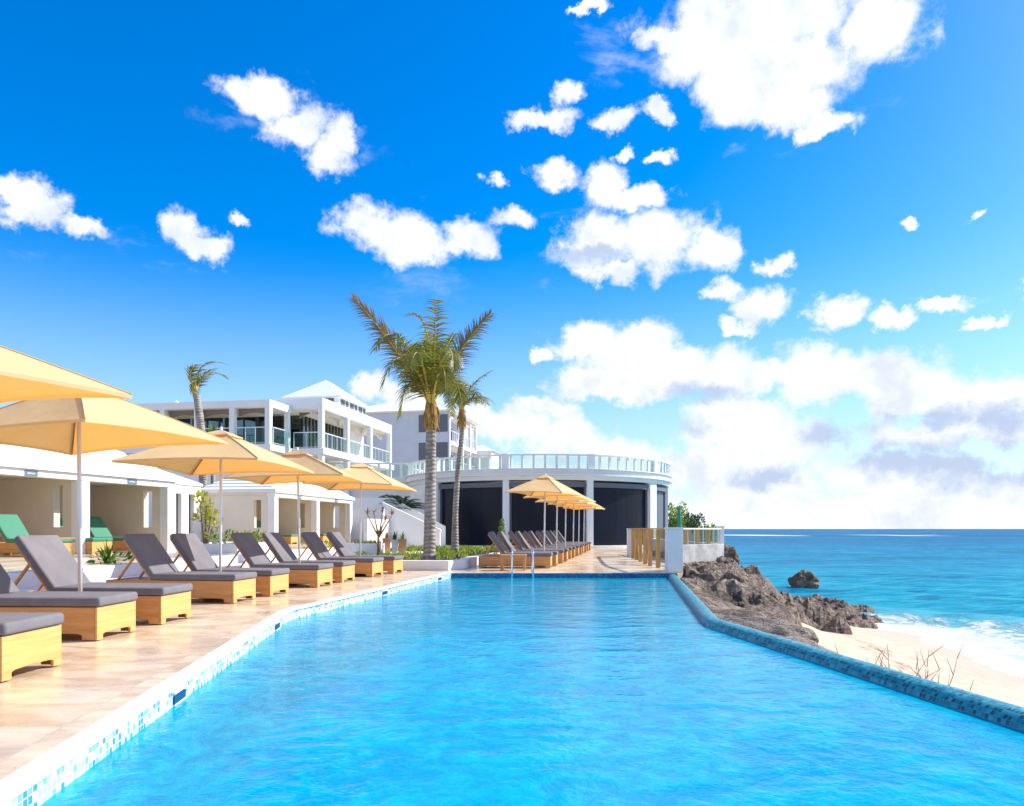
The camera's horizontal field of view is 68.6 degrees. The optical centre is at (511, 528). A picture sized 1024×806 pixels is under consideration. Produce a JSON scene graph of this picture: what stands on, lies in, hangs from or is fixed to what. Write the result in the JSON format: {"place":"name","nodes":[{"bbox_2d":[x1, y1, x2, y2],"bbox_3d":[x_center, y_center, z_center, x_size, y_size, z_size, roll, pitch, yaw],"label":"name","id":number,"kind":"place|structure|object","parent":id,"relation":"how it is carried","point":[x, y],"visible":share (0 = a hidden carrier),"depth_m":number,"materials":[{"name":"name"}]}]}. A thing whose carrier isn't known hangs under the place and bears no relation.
{"place":"outdoors","nodes":[
{"label":"outdoors","id":0,"kind":"place"},
{"bbox_2d":[0,548,682,779],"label":"deck","id":1,"kind":"structure","parent":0,"point":[84,684],"depth_m":6.77,"materials":[{"name":"stone"}]},
{"bbox_2d":[0,612,63,681],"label":"sun lounger","id":2,"kind":"object","parent":1,"relation":"on","point":[28,638],"visible":1,"depth_m":5.92,"materials":[{"name":"wood"}]},
{"bbox_2d":[0,345,131,402],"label":"patio umbrella","id":3,"kind":"object","parent":1,"relation":"on","point":[23,376],"visible":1,"depth_m":5.65,"materials":[{"name":"fabric"}]},
{"bbox_2d":[0,564,137,639],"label":"sun lounger","id":4,"kind":"object","parent":1,"relation":"on","point":[92,615],"visible":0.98,"depth_m":7.70,"materials":[{"name":"fabric"}]},
{"bbox_2d":[14,535,192,623],"bbox_3d":[-5.204,0.608,9.375,2.150,1.059,0.750,0,0,3],"label":"sun lounger","id":5,"kind":"object","parent":1,"relation":"on","point":[50,560],"visible":0.68,"depth_m":9.14,"materials":[{"name":"fabric"}]},
{"bbox_2d":[0,398,227,590],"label":"patio umbrella","id":6,"kind":"object","parent":1,"relation":"on","point":[78,427],"visible":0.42,"depth_m":8.66,"materials":[{"name":"fabric"}]},
{"bbox_2d":[19,553,339,590],"bbox_3d":[-6.918,1.036,19.742,0.959,0.221,21.522,0,0,3],"label":"terrace step","id":7,"kind":"object","parent":1,"relation":"on","point":[225,566],"visible":0.02,"depth_m":16.68,"materials":[{"name":"stone"}]},
{"bbox_2d":[106,534,256,602],"bbox_3d":[-5.267,0.608,12.027,2.150,1.059,0.750,0,0,7],"label":"sun lounger","id":8,"kind":"object","parent":1,"relation":"on","point":[151,556],"visible":0.74,"depth_m":11.75,"materials":[{"name":"fabric"}]},
{"bbox_2d":[7,542,407,588],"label":"terrace","id":9,"kind":"structure","parent":1,"relation":"on","point":[29,579],"depth_m":14.35,"materials":[{"name":"white paint"}]},
{"bbox_2d":[0,542,382,572],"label":"terrace paving","id":10,"kind":"structure","parent":9,"relation":"on","point":[13,563],"depth_m":17.54,"materials":[{"name":"stone"}]},
{"bbox_2d":[0,514,74,555],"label":"sun lounger","id":11,"kind":"object","parent":10,"relation":"on","point":[12,527],"visible":0.5,"depth_m":19.10,"materials":[{"name":"fabric"}]},
{"bbox_2d":[60,518,112,553],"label":"sun lounger","id":12,"kind":"object","parent":10,"relation":"on","point":[90,546],"visible":0.29,"depth_m":20.72,"materials":[{"name":"green"}]},
{"bbox_2d":[0,444,179,553],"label":"cabana","id":13,"kind":"object","parent":10,"relation":"on","point":[38,491],"visible":0.74,"depth_m":21.01,"materials":[{"name":"white paint"}]},
{"bbox_2d":[86,537,132,563],"bbox_3d":[-8.116,0.456,15.037,1.074,0.613,0.981,0,0,0],"label":"shrub","id":14,"kind":"object","parent":10,"relation":"on","point":[105,553],"visible":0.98,"depth_m":14.97,"materials":[{"name":"green plant"}]},
{"bbox_2d":[90,517,130,551],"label":"sun lounger","id":15,"kind":"object","parent":10,"relation":"on","point":[98,528],"visible":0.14,"depth_m":22.68,"materials":[{"name":"green"}]},
{"bbox_2d":[158,469,202,540],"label":"wall","id":16,"kind":"structure","parent":10,"relation":"on","point":[186,505],"depth_m":30.07,"materials":[{"name":"white paint"}]},
{"bbox_2d":[176,493,177,532],"bbox_3d":[-13.282,-0.500,29.564,0.030,1.796,0.356,0,0,11],"label":"window","id":17,"kind":"structure","parent":16,"relation":"in","point":[176,493],"depth_m":29.65,"materials":[{"name":"white glass"}]},
{"bbox_2d":[189,494,189,532],"bbox_3d":[-13.128,-0.500,30.359,0.030,1.796,0.356,0,0,11],"label":"window","id":18,"kind":"structure","parent":16,"relation":"in","point":[189,494],"depth_m":30.48,"materials":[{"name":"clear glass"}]},
{"bbox_2d":[184,361,228,487],"bbox_3d":[-14.706,-3.684,36.158,2.260,8.784,2.329,0,0,29],"label":"coconut palm","id":19,"kind":"object","parent":10,"relation":"on","point":[195,384],"visible":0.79,"depth_m":35.86,"materials":[{"name":"green plant"}]},
{"bbox_2d":[207,423,218,483],"bbox_3d":[-14.764,-2.297,37.028,1.426,5.998,1.432,0,0,0],"label":"yucca tree","id":20,"kind":"object","parent":10,"relation":"on","point":[211,428],"visible":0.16,"depth_m":36.91,"materials":[{"name":"green plant"}]},
{"bbox_2d":[202,541,269,552],"bbox_3d":[-8.575,0.558,23.200,1.650,0.277,4.000,0,0,0],"label":"planter box","id":21,"kind":"object","parent":10,"relation":"on","point":[210,547],"visible":0.43,"depth_m":21.20,"materials":[{"name":"white paint"}]},
{"bbox_2d":[190,489,222,543],"bbox_3d":[-9.178,-0.278,22.476,0.996,1.834,0.590,0,0,0],"label":"croton","id":22,"kind":"object","parent":21,"relation":"on","point":[207,513],"visible":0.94,"depth_m":22.48,"materials":[{"name":"yellow plant"}]},
{"bbox_2d":[201,528,264,543],"bbox_3d":[-8.554,0.284,23.294,1.431,0.637,3.452,0,0,0],"label":"hedge","id":23,"kind":"object","parent":21,"relation":"in","point":[256,534],"visible":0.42,"depth_m":23.28,"materials":[{"name":"green plant"}]},
{"bbox_2d":[256,521,297,543],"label":"sun lounger","id":24,"kind":"object","parent":10,"relation":"on","point":[290,538],"visible":0.3,"depth_m":33.98,"materials":[{"name":"green"}]},
{"bbox_2d":[201,479,354,543],"bbox_3d":[-10.733,-0.951,35.455,3.550,3.302,9.040,0,0,9],"label":"cabana","id":25,"kind":"object","parent":10,"relation":"on","point":[246,505],"visible":0.64,"depth_m":31.86,"materials":[{"name":"white paint"}]},
{"bbox_2d":[301,538,334,550],"bbox_3d":[-6.660,0.544,26.523,1.593,0.495,0.804,0,0,0],"label":"shrub","id":26,"kind":"object","parent":10,"relation":"on","point":[329,544],"visible":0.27,"depth_m":26.44,"materials":[{"name":"green plant"}]},
{"bbox_2d":[320,534,328,542],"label":"sun lounger","id":27,"kind":"object","parent":10,"relation":"on","point":[323,536],"visible":0.09,"depth_m":37.26,"materials":[{"name":"green"}]},
{"bbox_2d":[352,509,389,542],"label":"garden wall","id":28,"kind":"structure","parent":10,"relation":"on","point":[367,531],"depth_m":39.85,"materials":[{"name":"white paint"}]},
{"bbox_2d":[112,427,313,598],"bbox_3d":[-4.823,-0.280,12.541,2.468,2.851,3.250,0,0,0],"label":"patio umbrella","id":29,"kind":"object","parent":1,"relation":"on","point":[236,454],"visible":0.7,"depth_m":12.47,"materials":[{"name":"fabric"}]},
{"bbox_2d":[0,572,451,805],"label":"coping","id":30,"kind":"object","parent":1,"relation":"on","point":[18,782],"visible":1,"depth_m":4.48,"materials":[{"name":"stone"}]},
{"bbox_2d":[4,573,450,805],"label":"pool wall","id":31,"kind":"structure","parent":1,"relation":"attached to","point":[49,786],"depth_m":4.81,"materials":[{"name":"tile"}]},
{"bbox_2d":[173,685,185,706],"bbox_3d":[-2.429,1.218,5.485,0.020,0.097,0.270,0,0,-7],"label":"skimmer","id":32,"kind":"object","parent":31,"relation":"attached to","point":[179,697],"visible":1,"depth_m":5.46,"materials":[{"name":"blue"}]},
{"bbox_2d":[275,621,279,630],"bbox_3d":[-2.947,1.218,9.435,0.020,0.097,0.270,0,0,-7],"label":"skimmer","id":33,"kind":"object","parent":31,"relation":"attached to","point":[277,626],"visible":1,"depth_m":9.40,"materials":[{"name":"blue"}]},
{"bbox_2d":[170,533,289,595],"bbox_3d":[-5.087,0.608,13.227,2.150,1.059,0.750,0,0,7],"label":"sun lounger","id":34,"kind":"object","parent":1,"relation":"on","point":[193,552],"visible":0.62,"depth_m":13.01,"materials":[{"name":"fabric"}]},
{"bbox_2d":[117,380,393,526],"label":"villa","id":35,"kind":"object","parent":1,"relation":"on","point":[325,421],"visible":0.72,"depth_m":46.78,"materials":[{"name":"white paint"}]},
{"bbox_2d":[176,417,264,443],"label":"window","id":36,"kind":"structure","parent":35,"relation":"in","point":[241,421],"depth_m":45.93,"materials":[{"name":"black glass"}]},
{"bbox_2d":[272,416,301,447],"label":"window","id":37,"kind":"structure","parent":35,"relation":"in","point":[277,421],"depth_m":48.48,"materials":[{"name":"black glass"}]},
{"bbox_2d":[302,416,342,452],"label":"window","id":38,"kind":"structure","parent":35,"relation":"in","point":[309,440],"depth_m":50.44,"materials":[{"name":"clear glass"}]},
{"bbox_2d":[341,399,348,407],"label":"window","id":39,"kind":"structure","parent":35,"relation":"in","point":[344,403],"depth_m":52.41,"materials":[{"name":"grey"}]},
{"bbox_2d":[350,403,356,410],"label":"window","id":40,"kind":"structure","parent":35,"relation":"in","point":[352,406],"depth_m":53.84,"materials":[{"name":"grey"}]},
{"bbox_2d":[359,407,365,414],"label":"window","id":41,"kind":"structure","parent":35,"relation":"in","point":[361,410],"depth_m":55.47,"materials":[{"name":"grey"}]},
{"bbox_2d":[226,533,333,586],"bbox_3d":[-4.762,0.608,15.164,2.150,1.059,0.750,0,0,9],"label":"sun lounger","id":42,"kind":"object","parent":1,"relation":"on","point":[250,550],"visible":0.69,"depth_m":14.89,"materials":[{"name":"fabric"}]},
{"bbox_2d":[224,447,363,584],"bbox_3d":[-4.450,-0.280,15.632,3.309,2.851,2.044,0,0,18],"label":"patio umbrella","id":43,"kind":"object","parent":1,"relation":"on","point":[324,471],"visible":0.76,"depth_m":15.65,"materials":[{"name":"fabric"}]},
{"bbox_2d":[249,532,355,581],"bbox_3d":[-4.592,0.608,16.514,2.150,1.059,0.750,0,0,9],"label":"sun lounger","id":44,"kind":"object","parent":1,"relation":"on","point":[280,548],"visible":0.62,"depth_m":16.30,"materials":[{"name":"fabric"}]},
{"bbox_2d":[301,532,383,575],"bbox_3d":[-4.299,0.608,18.481,2.150,1.059,0.750,0,0,10],"label":"sun lounger","id":45,"kind":"object","parent":1,"relation":"on","point":[367,566],"visible":0.65,"depth_m":18.24,"materials":[{"name":"fabric"}]},
{"bbox_2d":[302,461,416,574],"bbox_3d":[-3.700,-0.260,18.492,2.239,2.811,3.669,0,0,0],"label":"patio umbrella","id":46,"kind":"object","parent":1,"relation":"on","point":[372,478],"visible":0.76,"depth_m":18.62,"materials":[{"name":"fabric"}]},
{"bbox_2d":[326,532,403,573],"bbox_3d":[-3.979,0.608,19.681,2.150,1.059,0.750,0,0,10],"label":"sun lounger","id":47,"kind":"object","parent":1,"relation":"on","point":[391,563],"visible":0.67,"depth_m":19.46,"materials":[{"name":"fabric"}]},
{"bbox_2d":[348,543,384,554],"bbox_3d":[-5.406,0.839,27.850,1.375,0.617,1.500,0,0,0],"label":"planter box","id":48,"kind":"object","parent":1,"relation":"on","point":[369,548],"visible":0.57,"depth_m":27.10,"materials":[{"name":"white paint"}]},
{"bbox_2d":[351,538,381,542],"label":"bromeliads","id":49,"kind":"object","parent":48,"relation":"on","point":[371,541],"visible":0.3,"depth_m":27.74,"materials":[{"name":"green plant"}]},
{"bbox_2d":[326,462,411,527],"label":"terrace wing","id":50,"kind":"structure","parent":1,"relation":"on","point":[370,493],"depth_m":50.49,"materials":[{"name":"paint"}]},
{"bbox_2d":[378,494,402,498],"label":"sago palm","id":51,"kind":"object","parent":1,"relation":"on","point":[387,496],"visible":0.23,"depth_m":43.97,"materials":[{"name":"green plant"}]},
{"bbox_2d":[352,498,445,545],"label":"garden stair","id":52,"kind":"object","parent":1,"relation":"on","point":[410,523],"visible":0.42,"depth_m":40.28,"materials":[{"name":"white paint"}]},
{"bbox_2d":[380,496,424,510],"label":"sago palm","id":53,"kind":"object","parent":52,"relation":"on","point":[400,501],"visible":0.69,"depth_m":42.29,"materials":[{"name":"green plant"}]},
{"bbox_2d":[354,546,516,569],"bbox_3d":[-2.526,1.013,29.874,7.648,0.266,18.246,0,0,0],"label":"planter bed","id":54,"kind":"object","parent":1,"relation":"on","point":[447,564],"visible":0.33,"depth_m":20.89,"materials":[{"name":"white paint"}]},
{"bbox_2d":[374,551,422,554],"bbox_3d":[-4.100,0.902,28.250,1.800,0.045,2.500,0,0,0],"label":"planter ledge","id":55,"kind":"object","parent":54,"relation":"on","point":[402,553],"depth_m":27.00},
{"bbox_2d":[363,506,393,553],"bbox_3d":[-4.763,0.028,27.061,1.168,1.750,0.713,0,0,0],"label":"frangipani","id":56,"kind":"object","parent":55,"relation":"on","point":[379,532],"visible":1,"depth_m":26.98,"materials":[{"name":"plant"}]},
{"bbox_2d":[382,532,390,552],"bbox_3d":[-4.692,0.496,28.011,0.591,0.858,0.476,0,0,-23],"label":"plant pot","id":57,"kind":"object","parent":55,"relation":"on","point":[387,543],"visible":0.86,"depth_m":27.87,"materials":[{"name":"ceramic"}]},
{"bbox_2d":[388,532,398,552],"bbox_3d":[-4.372,0.478,27.573,0.666,0.894,0.682,0,0,-10],"label":"plant pot","id":58,"kind":"object","parent":55,"relation":"on","point":[394,544],"visible":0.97,"depth_m":27.49,"materials":[{"name":"white"}]},
{"bbox_2d":[398,531,406,552],"bbox_3d":[-4.025,0.485,27.422,0.464,0.880,0.608,0,0,8],"label":"plant pot","id":59,"kind":"object","parent":55,"relation":"on","point":[402,541],"visible":0.94,"depth_m":27.27,"materials":[{"name":"ceramic"}]},
{"bbox_2d":[346,291,496,559],"bbox_3d":[-2.528,-2.828,21.860,3.657,7.979,4.719,0,0,25],"label":"coconut palm","id":60,"kind":"object","parent":54,"relation":"in","point":[431,378],"visible":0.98,"depth_m":21.66,"materials":[{"name":"green plant"}]},
{"bbox_2d":[354,544,523,559],"bbox_3d":[-2.573,0.948,29.789,7.086,0.434,17.027,0,0,0],"label":"ground cover","id":61,"kind":"object","parent":54,"relation":"on","point":[441,547],"visible":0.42,"depth_m":27.46,"materials":[{"name":"green plant"}]},
{"bbox_2d":[442,370,494,551],"bbox_3d":[-1.765,-2.543,29.686,2.260,7.389,3.544,0,0,0],"label":"coconut palm","id":62,"kind":"object","parent":54,"relation":"in","point":[461,421],"visible":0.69,"depth_m":29.90,"materials":[{"name":"green plant"}]},
{"bbox_2d":[498,519,506,545],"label":"conifer","id":63,"kind":"object","parent":1,"relation":"on","point":[500,528],"visible":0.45,"depth_m":40.95,"materials":[{"name":"green plant"}]},
{"bbox_2d":[500,554,526,570],"bbox_3d":[0.040,0.927,20.850,0.720,0.435,0.480,0,0,4],"label":"side table","id":64,"kind":"object","parent":1,"relation":"on","point":[515,556],"visible":0.98,"depth_m":20.64,"materials":[{"name":"brown wood"}]},
{"bbox_2d":[478,531,552,567],"bbox_3d":[0.125,0.608,22.299,2.150,1.059,0.750,0,0,7],"label":"sun lounger","id":65,"kind":"object","parent":1,"relation":"on","point":[543,559],"visible":0.9,"depth_m":21.99,"materials":[{"name":"brown wood"}]},
{"bbox_2d":[510,547,533,578],"bbox_3d":[0.270,1.213,19.575,0.640,1.474,0.890,0,0,0],"label":"pool ladder","id":66,"kind":"object","parent":1,"relation":"attached to","point":[532,562],"visible":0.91,"depth_m":19.15,"materials":[{"name":"silver metal"}]},
{"bbox_2d":[489,531,558,565],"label":"sun lounger","id":67,"kind":"object","parent":1,"relation":"on","point":[506,542],"visible":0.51,"depth_m":23.29,"materials":[{"name":"fabric"}]},
{"bbox_2d":[500,531,563,562],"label":"sun lounger","id":68,"kind":"object","parent":1,"relation":"on","point":[515,540],"visible":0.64,"depth_m":25.27,"materials":[{"name":"fabric"}]},
{"bbox_2d":[508,531,568,560],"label":"sun lounger","id":69,"kind":"object","parent":1,"relation":"on","point":[522,540],"visible":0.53,"depth_m":26.62,"materials":[{"name":"fabric"}]},
{"bbox_2d":[505,473,582,566],"bbox_3d":[1.020,-0.278,22.900,1.761,2.849,2.309,0,0,20],"label":"patio umbrella","id":70,"kind":"object","parent":1,"relation":"on","point":[544,485],"visible":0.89,"depth_m":22.48,"materials":[{"name":"fabric"}]},
{"bbox_2d":[516,531,571,558],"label":"sun lounger","id":71,"kind":"object","parent":1,"relation":"on","point":[529,539],"visible":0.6,"depth_m":28.57,"materials":[{"name":"fabric"}]},
{"bbox_2d":[528,531,575,557],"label":"sun lounger","id":72,"kind":"object","parent":1,"relation":"on","point":[534,539],"visible":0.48,"depth_m":29.85,"materials":[{"name":"grey wood"}]},
{"bbox_2d":[531,531,579,555],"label":"sun lounger","id":73,"kind":"object","parent":1,"relation":"on","point":[540,536],"visible":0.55,"depth_m":32.08,"materials":[{"name":"fabric"}]},
{"bbox_2d":[523,495,589,561],"bbox_3d":[1.590,-0.265,26.200,1.761,2.823,2.310,0,0,20],"label":"patio umbrella","id":74,"kind":"object","parent":1,"relation":"on","point":[548,497],"visible":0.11,"depth_m":26.71,"materials":[{"name":"fabric"}]},
{"bbox_2d":[540,531,581,554],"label":"sun lounger","id":75,"kind":"object","parent":1,"relation":"on","point":[550,543],"visible":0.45,"depth_m":33.36,"materials":[{"name":"fabric"}]},
{"bbox_2d":[542,531,584,552],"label":"sun lounger","id":76,"kind":"object","parent":1,"relation":"on","point":[549,536],"visible":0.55,"depth_m":35.54,"materials":[{"name":"grey wood"}]},
{"bbox_2d":[451,573,676,577],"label":"pool wall","id":77,"kind":"structure","parent":1,"relation":"attached to","point":[562,575],"depth_m":19.48,"materials":[{"name":"blue tile"}]},
{"bbox_2d":[535,495,595,546],"bbox_3d":[2.130,-0.271,29.500,1.761,2.834,2.309,0,0,22],"label":"patio umbrella","id":78,"kind":"object","parent":1,"relation":"on","point":[560,501],"visible":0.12,"depth_m":29.48,"materials":[{"name":"fabric"}]},
{"bbox_2d":[549,530,586,551],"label":"sun lounger","id":79,"kind":"object","parent":1,"relation":"on","point":[552,535],"visible":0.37,"depth_m":36.75,"materials":[{"name":"brown wood"}]},
{"bbox_2d":[551,530,588,550],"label":"sun lounger","id":80,"kind":"object","parent":1,"relation":"on","point":[561,540],"visible":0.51,"depth_m":39.00,"materials":[{"name":"grey wood"}]},
{"bbox_2d":[548,502,598,544],"bbox_3d":[2.730,-0.264,33.000,1.761,2.819,2.309,0,0,19],"label":"patio umbrella","id":81,"kind":"object","parent":1,"relation":"on","point":[573,504],"visible":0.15,"depth_m":32.98,"materials":[{"name":"fabric"}]},
{"bbox_2d":[557,530,590,549],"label":"sun lounger","id":82,"kind":"object","parent":1,"relation":"on","point":[560,535],"visible":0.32,"depth_m":40.28,"materials":[{"name":"fabric"}]},
{"bbox_2d":[558,504,601,542],"bbox_3d":[3.270,-0.266,36.400,1.761,2.823,2.309,0,0,19],"label":"patio umbrella","id":83,"kind":"object","parent":1,"relation":"on","point":[599,506],"visible":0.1,"depth_m":36.39,"materials":[{"name":"fabric"}]},
{"bbox_2d":[563,507,604,541],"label":"patio umbrella","id":84,"kind":"object","parent":1,"relation":"on","point":[584,508],"visible":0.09,"depth_m":39.88,"materials":[{"name":"fabric"}]},
{"bbox_2d":[626,528,630,555],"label":"pillar","id":85,"kind":"structure","parent":1,"relation":"on","point":[628,542],"depth_m":31.34,"materials":[{"name":"white paint"}]},
{"bbox_2d":[630,528,663,567],"bbox_3d":[4.548,0.560,25.607,0.374,1.170,11.218,0,0,3],"label":"timber railing","id":86,"kind":"object","parent":1,"relation":"on","point":[634,542],"visible":0.88,"depth_m":24.61,"materials":[{"name":"wood"}]},
{"bbox_2d":[664,527,683,571],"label":"pillar","id":87,"kind":"structure","parent":1,"relation":"on","point":[673,549],"depth_m":19.75,"materials":[{"name":"white paint"}]},
{"bbox_2d":[677,505,681,526],"bbox_3d":[8.909,-0.062,40.000,0.480,2.415,0.480,0,0,0],"label":"folded parasol","id":88,"kind":"object","parent":1,"relation":"on","point":[679,523],"visible":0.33,"depth_m":39.92,"materials":[{"name":"teal fabric"}]},
{"bbox_2d":[668,574,1023,730],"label":"pool rim","id":89,"kind":"object","parent":1,"relation":"attached to","point":[999,711],"visible":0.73,"depth_m":6.32,"materials":[{"name":"teal tile"}]},
{"bbox_2d":[363,403,500,477],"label":"guest block","id":90,"kind":"structure","parent":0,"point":[409,438],"depth_m":72.05,"materials":[{"name":"grey paint"}]},
{"bbox_2d":[0,0,1023,528],"label":"sky","id":91,"kind":"structure","parent":0,"point":[770,253],"materials":[{"name":"blue"}]},
{"bbox_2d":[40,578,1023,805],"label":"pool water","id":92,"kind":"structure","parent":0,"point":[552,692],"depth_m":4.92,"materials":[{"name":"liquid"}]},
{"bbox_2d":[404,454,672,548],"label":"round pavilion","id":93,"kind":"structure","parent":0,"point":[627,498],"depth_m":44.70,"materials":[{"name":"white paint"}]},
{"bbox_2d":[710,529,1023,677],"bbox_3d":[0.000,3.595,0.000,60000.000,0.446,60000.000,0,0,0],"label":"sea","id":94,"kind":"structure","parent":0,"point":[955,589],"depth_m":58.83,"materials":[{"name":"blue liquid"}]},
{"bbox_2d":[788,569,819,587],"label":"sea rock","id":95,"kind":"object","parent":94,"relation":"in","point":[802,578],"visible":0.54,"depth_m":45.58,"materials":[{"name":"stone"}]},
{"bbox_2d":[801,622,1023,706],"bbox_3d":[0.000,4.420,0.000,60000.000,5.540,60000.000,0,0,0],"label":"beach","id":96,"kind":"structure","parent":0,"point":[868,644],"depth_m":19.33,"materials":[{"name":"sand"}]},
{"bbox_2d":[668,500,689,538],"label":"sea grape bush","id":97,"kind":"object","parent":96,"relation":"on","point":[672,521],"visible":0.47,"depth_m":61.53,"materials":[{"name":"green plant"}]},
{"bbox_2d":[683,512,706,541],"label":"sea grape bush","id":98,"kind":"object","parent":96,"relation":"on","point":[692,519],"visible":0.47,"depth_m":62.96,"materials":[{"name":"green plant"}]},
{"bbox_2d":[686,523,716,542],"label":"sea grape bush","id":99,"kind":"object","parent":96,"relation":"on","point":[711,531],"visible":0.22,"depth_m":64.14,"materials":[{"name":"green plant"}]},
{"bbox_2d":[713,613,818,642],"bbox_3d":[4.131,2.350,14.857,3.615,1.412,2.009,0,0,38],"label":"boulder","id":100,"kind":"object","parent":96,"relation":"on","point":[778,626],"visible":0.17,"depth_m":13.98,"materials":[{"name":"stone"}]},
{"bbox_2d":[681,556,883,634],"bbox_3d":[10.670,3.059,23.850,15.734,4.582,27.300,0,0,0],"label":"rock outcrop","id":101,"kind":"object","parent":96,"relation":"on","point":[727,586],"visible":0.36,"depth_m":20.30,"materials":[{"name":"stone"}]},
{"bbox_2d":[647,538,723,575],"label":"sea wall","id":102,"kind":"structure","parent":101,"relation":"on","point":[695,554],"depth_m":21.13,"materials":[{"name":"concrete"}]},
{"bbox_2d":[651,528,721,544],"bbox_3d":[6.036,0.201,27.128,1.505,0.452,14.088,0,0,7],"label":"sea rail","id":103,"kind":"object","parent":102,"relation":"on","point":[707,536],"visible":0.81,"depth_m":21.37,"materials":[{"name":"white paint"}]},
{"bbox_2d":[717,526,724,543],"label":"pillar","id":104,"kind":"structure","parent":102,"relation":"on","point":[721,536],"depth_m":21.88,"materials":[{"name":"white paint"}]},
{"bbox_2d":[724,545,739,563],"bbox_3d":[6.634,0.954,23.003,0.669,0.931,0.464,0,0,21],"label":"boulder","id":105,"kind":"object","parent":101,"relation":"on","point":[730,551],"visible":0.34,"depth_m":22.87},
{"bbox_2d":[769,633,838,653],"bbox_3d":[3.927,2.277,11.950,3.071,1.355,2.047,0,0,-26],"label":"boulder","id":106,"kind":"object","parent":96,"relation":"on","point":[803,640],"visible":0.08,"depth_m":12.22,"materials":[{"name":"stone"}]},
{"bbox_2d":[875,645,973,689],"bbox_3d":[3.687,1.538,6.924,0.932,1.035,1.509,0,0,35],"label":"dry shrub","id":107,"kind":"object","parent":96,"relation":"on","point":[922,665],"visible":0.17,"depth_m":6.98,"materials":[{"name":"brown plant"}]}
]}

